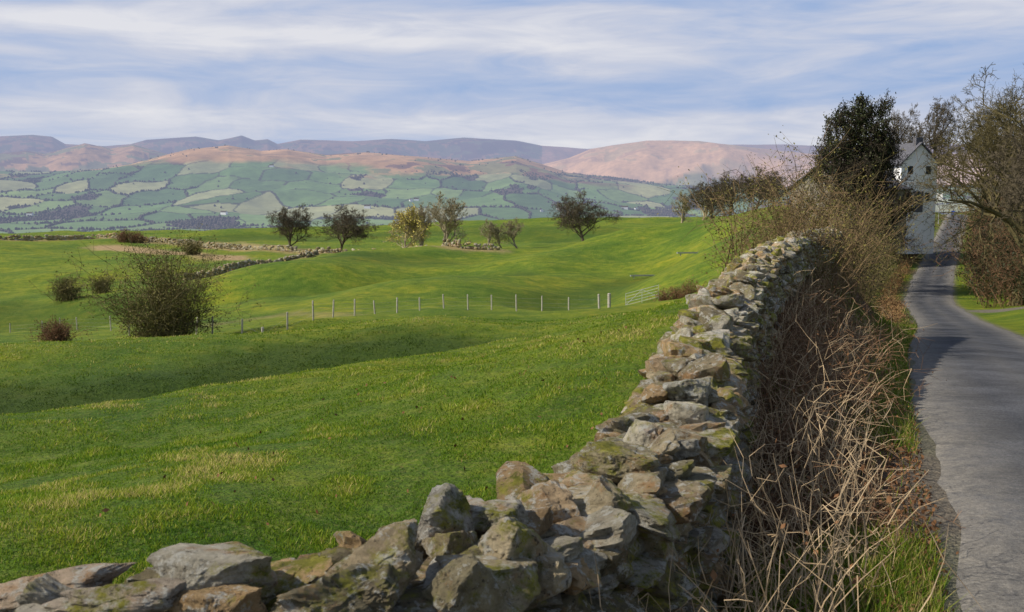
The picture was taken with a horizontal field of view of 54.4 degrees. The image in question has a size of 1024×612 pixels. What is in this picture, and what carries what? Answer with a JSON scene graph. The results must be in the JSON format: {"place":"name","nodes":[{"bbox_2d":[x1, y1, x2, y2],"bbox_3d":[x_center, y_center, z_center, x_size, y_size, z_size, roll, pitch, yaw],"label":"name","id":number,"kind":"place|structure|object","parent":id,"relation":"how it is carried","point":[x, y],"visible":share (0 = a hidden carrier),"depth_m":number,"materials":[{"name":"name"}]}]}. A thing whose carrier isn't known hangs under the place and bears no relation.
{"place":"outdoors","nodes":[
{"label":"outdoors","id":0,"kind":"place"},
{"bbox_2d":[99,326,649,524],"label":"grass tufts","id":1,"kind":"object","parent":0,"point":[164,477],"visible":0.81,"depth_m":9.67,"materials":[{"name":"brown plant"}]},
{"bbox_2d":[0,135,988,232],"bbox_3d":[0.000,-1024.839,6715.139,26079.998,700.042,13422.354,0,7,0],"label":"distant hills","id":2,"kind":"structure","parent":0,"point":[229,166],"depth_m":4357.78,"materials":[{"name":"green plant"}]},
{"bbox_2d":[0,145,978,233],"bbox_3d":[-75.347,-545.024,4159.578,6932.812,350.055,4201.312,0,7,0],"label":"distant woodland","id":3,"kind":"object","parent":2,"relation":"on","point":[81,214],"visible":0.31,"depth_m":3526.04,"materials":[{"name":"green plant"}]},
{"bbox_2d":[0,204,1023,611],"bbox_3d":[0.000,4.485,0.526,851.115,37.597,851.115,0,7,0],"label":"ground","id":4,"kind":"structure","parent":0,"point":[556,268],"depth_m":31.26,"materials":[{"name":"green plant"}]},
{"bbox_2d":[22,315,97,341],"bbox_3d":[-27.548,1.622,60.676,4.401,2.642,3.169,-4,8,-29],"label":"bush","id":5,"kind":"object","parent":4,"relation":"on","point":[59,332],"visible":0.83,"depth_m":60.32,"materials":[{"name":"brown plant"}]},
{"bbox_2d":[29,273,93,301],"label":"field bush","id":6,"kind":"object","parent":4,"relation":"on","point":[67,294],"visible":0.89,"depth_m":114.87,"materials":[{"name":"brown plant"}]},
{"bbox_2d":[78,270,118,293],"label":"field bush","id":7,"kind":"object","parent":4,"relation":"on","point":[99,283],"visible":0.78,"depth_m":118.19,"materials":[{"name":"green plant"}]},
{"bbox_2d":[105,228,137,242],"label":"bush","id":8,"kind":"object","parent":4,"relation":"on","point":[123,236],"visible":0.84,"depth_m":204.07,"materials":[{"name":"brown plant"}]},
{"bbox_2d":[121,229,148,242],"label":"bush","id":9,"kind":"object","parent":4,"relation":"on","point":[136,236],"visible":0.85,"depth_m":204.23,"materials":[{"name":"brown plant"}]},
{"bbox_2d":[52,223,264,337],"bbox_3d":[-20.105,-0.628,57.622,10.424,8.393,10.674,4,8,30],"label":"hawthorn bush","id":10,"kind":"object","parent":4,"relation":"on","point":[168,321],"visible":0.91,"depth_m":56.60,"materials":[{"name":"green plant"}]},
{"bbox_2d":[177,237,210,254],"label":"field bush","id":11,"kind":"object","parent":4,"relation":"on","point":[198,249],"visible":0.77,"depth_m":169.64,"materials":[{"name":"brown plant"}]},
{"bbox_2d":[0,232,499,252],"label":"dry stone wall","id":12,"kind":"structure","parent":4,"relation":"on","point":[173,241],"depth_m":191.88,"materials":[{"name":"grey stone"}]},
{"bbox_2d":[183,249,318,279],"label":"dry stone wall","id":13,"kind":"structure","parent":4,"relation":"on","point":[232,266],"depth_m":144.06,"materials":[{"name":"grey stone"}]},
{"bbox_2d":[266,204,314,248],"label":"bare tree","id":14,"kind":"object","parent":4,"relation":"on","point":[289,223],"visible":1,"depth_m":178.75,"materials":[{"name":"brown plant"}]},
{"bbox_2d":[9,293,610,333],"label":"post and wire fence","id":15,"kind":"object","parent":4,"relation":"on","point":[467,297],"visible":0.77,"depth_m":74.42,"materials":[{"name":"grey wood"}]},
{"bbox_2d":[307,203,379,251],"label":"bare tree","id":16,"kind":"object","parent":4,"relation":"on","point":[353,227],"visible":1,"depth_m":177.48,"materials":[{"name":"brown plant"}]},
{"bbox_2d":[382,203,430,247],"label":"willow tree","id":17,"kind":"object","parent":4,"relation":"on","point":[408,219],"visible":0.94,"depth_m":164.46,"materials":[{"name":"yellow plant"}]},
{"bbox_2d":[409,201,432,245],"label":"pale birch tree","id":18,"kind":"object","parent":4,"relation":"on","point":[421,213],"visible":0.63,"depth_m":166.14,"materials":[{"name":"grey plant"}]},
{"bbox_2d":[0,226,842,611],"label":"dry stone wall","id":19,"kind":"structure","parent":4,"relation":"on","point":[632,490],"depth_m":3.40,"materials":[{"name":"grey stone"}]},
{"bbox_2d":[425,190,472,245],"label":"pale birch tree","id":20,"kind":"object","parent":4,"relation":"on","point":[451,211],"visible":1,"depth_m":161.81,"materials":[{"name":"grey plant"}]},
{"bbox_2d":[478,218,498,246],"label":"pale birch tree","id":21,"kind":"object","parent":4,"relation":"on","point":[490,228],"visible":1,"depth_m":158.10,"materials":[{"name":"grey plant"}]},
{"bbox_2d":[492,225,507,248],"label":"pale birch tree","id":22,"kind":"object","parent":4,"relation":"on","point":[498,236],"visible":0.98,"depth_m":159.24,"materials":[{"name":"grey plant"}]},
{"bbox_2d":[500,219,523,248],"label":"pale birch tree","id":23,"kind":"object","parent":4,"relation":"on","point":[510,229],"visible":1,"depth_m":159.85,"materials":[{"name":"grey plant"}]},
{"bbox_2d":[547,190,621,241],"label":"bare tree","id":24,"kind":"object","parent":4,"relation":"on","point":[572,217],"visible":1,"depth_m":167.93,"materials":[{"name":"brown plant"}]},
{"bbox_2d":[625,285,658,304],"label":"field gate","id":25,"kind":"structure","parent":4,"relation":"on","point":[641,295],"depth_m":75.88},
{"bbox_2d":[643,278,706,301],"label":"field hedge","id":26,"kind":"object","parent":4,"relation":"on","point":[680,292],"visible":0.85,"depth_m":72.19,"materials":[{"name":"brown plant"}]},
{"bbox_2d":[671,189,692,222],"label":"pale birch tree","id":27,"kind":"object","parent":4,"relation":"on","point":[682,206],"visible":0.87,"depth_m":164.80,"materials":[{"name":"grey plant"}]},
{"bbox_2d":[677,252,697,255],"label":"feed trough","id":28,"kind":"object","parent":4,"relation":"on","point":[680,253],"visible":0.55,"depth_m":103.82,"materials":[{"name":"grey metal"}]},
{"bbox_2d":[574,454,821,611],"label":"dry stalks","id":29,"kind":"object","parent":4,"relation":"on","point":[713,579],"visible":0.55,"depth_m":3.45,"materials":[{"name":"brown plant"}]},
{"bbox_2d":[696,186,716,219],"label":"pale birch tree","id":30,"kind":"object","parent":4,"relation":"on","point":[703,209],"visible":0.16,"depth_m":159.17,"materials":[{"name":"grey plant"}]},
{"bbox_2d":[685,178,734,218],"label":"bare tree","id":31,"kind":"object","parent":4,"relation":"on","point":[702,188],"visible":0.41,"depth_m":156.34,"materials":[{"name":"brown plant"}]},
{"bbox_2d":[703,170,755,214],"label":"bare tree","id":32,"kind":"object","parent":4,"relation":"on","point":[727,194],"visible":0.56,"depth_m":149.07,"materials":[{"name":"brown plant"}]},
{"bbox_2d":[721,166,787,207],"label":"bare tree","id":33,"kind":"object","parent":4,"relation":"on","point":[753,176],"visible":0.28,"depth_m":142.59,"materials":[{"name":"brown plant"}]},
{"bbox_2d":[750,176,789,205],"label":"bare tree","id":34,"kind":"object","parent":4,"relation":"on","point":[764,191],"visible":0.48,"depth_m":136.72,"materials":[{"name":"brown plant"}]},
{"bbox_2d":[779,262,836,319],"bbox_3d":[4.138,0.164,14.823,2.437,1.516,28.101,3,7,24],"label":"bramble","id":35,"kind":"object","parent":4,"relation":"on","point":[794,295],"depth_m":21.20,"materials":[{"name":"brown plant"}]},
{"bbox_2d":[657,114,961,325],"bbox_3d":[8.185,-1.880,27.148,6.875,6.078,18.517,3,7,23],"label":"roadside hedge","id":36,"kind":"object","parent":4,"relation":"on","point":[851,259],"visible":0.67,"depth_m":22.09,"materials":[{"name":"brown plant"}]},
{"bbox_2d":[640,258,982,611],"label":"dry stalks","id":37,"kind":"object","parent":4,"relation":"on","point":[818,592],"visible":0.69,"depth_m":5.30,"materials":[{"name":"beige plant"}]},
{"bbox_2d":[733,277,953,611],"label":"leaf litter","id":38,"kind":"object","parent":4,"relation":"on","point":[906,489],"visible":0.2,"depth_m":6.33,"materials":[{"name":"brown plant"}]},
{"bbox_2d":[718,281,978,611],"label":"verge grass","id":39,"kind":"structure","parent":4,"relation":"on","point":[916,561],"depth_m":5.05,"materials":[{"name":"green plant"}]},
{"bbox_2d":[787,166,912,248],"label":"stone barn","id":40,"kind":"structure","parent":4,"relation":"on","point":[900,191],"depth_m":92.98,"materials":[{"name":"stone"}]},
{"bbox_2d":[733,249,971,568],"bbox_3d":[4.390,0.755,14.270,3.160,2.604,22.753,2,7,20],"label":"bramble thicket","id":41,"kind":"object","parent":4,"relation":"on","point":[791,361],"visible":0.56,"depth_m":10.01,"materials":[{"name":"brown plant"}]},
{"bbox_2d":[798,90,927,257],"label":"ivy clad tree","id":42,"kind":"object","parent":4,"relation":"on","point":[868,141],"visible":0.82,"depth_m":70.10,"materials":[{"name":"green plant"}]},
{"bbox_2d":[823,190,923,305],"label":"roadside hedge","id":43,"kind":"object","parent":4,"relation":"on","point":[897,256],"visible":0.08,"depth_m":70.17,"materials":[{"name":"brown plant"}]},
{"bbox_2d":[874,254,917,323],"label":"bracken verge","id":44,"kind":"structure","parent":4,"relation":"on","point":[893,305],"depth_m":60.72,"materials":[{"name":"brown plant"}]},
{"bbox_2d":[888,102,919,144],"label":"tall bare tree","id":45,"kind":"object","parent":4,"relation":"on","point":[901,125],"visible":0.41,"depth_m":105.81,"materials":[{"name":"grey plant"}]},
{"bbox_2d":[889,137,941,253],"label":"white farmhouse","id":46,"kind":"object","parent":4,"relation":"on","point":[911,149],"visible":0.38,"depth_m":95.53,"materials":[{"name":"paint"}]},
{"bbox_2d":[891,166,930,199],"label":"windows","id":47,"kind":"structure","parent":46,"relation":"in","point":[910,169],"depth_m":95.24,"materials":[{"name":"black glass"}]},
{"bbox_2d":[913,191,923,211],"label":"door","id":48,"kind":"structure","parent":46,"relation":"in","point":[920,209],"depth_m":95.47,"materials":[{"name":"wood"}]},
{"bbox_2d":[910,96,963,174],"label":"tall bare tree","id":49,"kind":"object","parent":4,"relation":"on","point":[936,135],"visible":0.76,"depth_m":138.83,"materials":[{"name":"brown plant"}]},
{"bbox_2d":[936,193,942,223],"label":"traffic sign","id":50,"kind":"object","parent":4,"relation":"on","point":[939,204],"visible":0.29,"depth_m":137.96,"materials":[{"name":"white metal"}]},
{"bbox_2d":[899,62,1023,305],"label":"roadside tree","id":51,"kind":"object","parent":4,"relation":"on","point":[987,146],"visible":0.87,"depth_m":62.56,"materials":[{"name":"brown plant"}]},
{"bbox_2d":[921,169,1023,308],"bbox_3d":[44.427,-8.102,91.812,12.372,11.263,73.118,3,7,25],"label":"roadside hedge","id":52,"kind":"object","parent":4,"relation":"on","point":[996,276],"visible":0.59,"depth_m":68.26,"materials":[{"name":"brown plant"}]},
{"bbox_2d":[922,71,1023,242],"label":"roadside tree","id":53,"kind":"object","parent":4,"relation":"on","point":[1008,102],"visible":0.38,"depth_m":91.44,"materials":[{"name":"brown plant"}]},
{"bbox_2d":[952,105,1018,176],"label":"roadside tree","id":54,"kind":"object","parent":4,"relation":"on","point":[979,142],"visible":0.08,"depth_m":126.64,"materials":[{"name":"brown plant"}]},
{"bbox_2d":[960,170,1017,210],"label":"roadside hedge","id":55,"kind":"object","parent":4,"relation":"on","point":[978,192],"visible":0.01,"depth_m":125.39,"materials":[{"name":"brown plant"}]},
{"bbox_2d":[981,115,1023,231],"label":"roadside tree","id":56,"kind":"object","parent":4,"relation":"on","point":[1011,201],"visible":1,"depth_m":45.56,"materials":[{"name":"brown plant"}]},
{"bbox_2d":[0,0,1023,148],"label":"sky","id":57,"kind":"structure","parent":0,"point":[584,74],"materials":[{"name":"blue"}]},
{"bbox_2d":[904,214,1023,611],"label":"road","id":58,"kind":"structure","parent":0,"point":[972,414],"depth_m":10.36,"materials":[{"name":"grey asphalt"}]}
]}

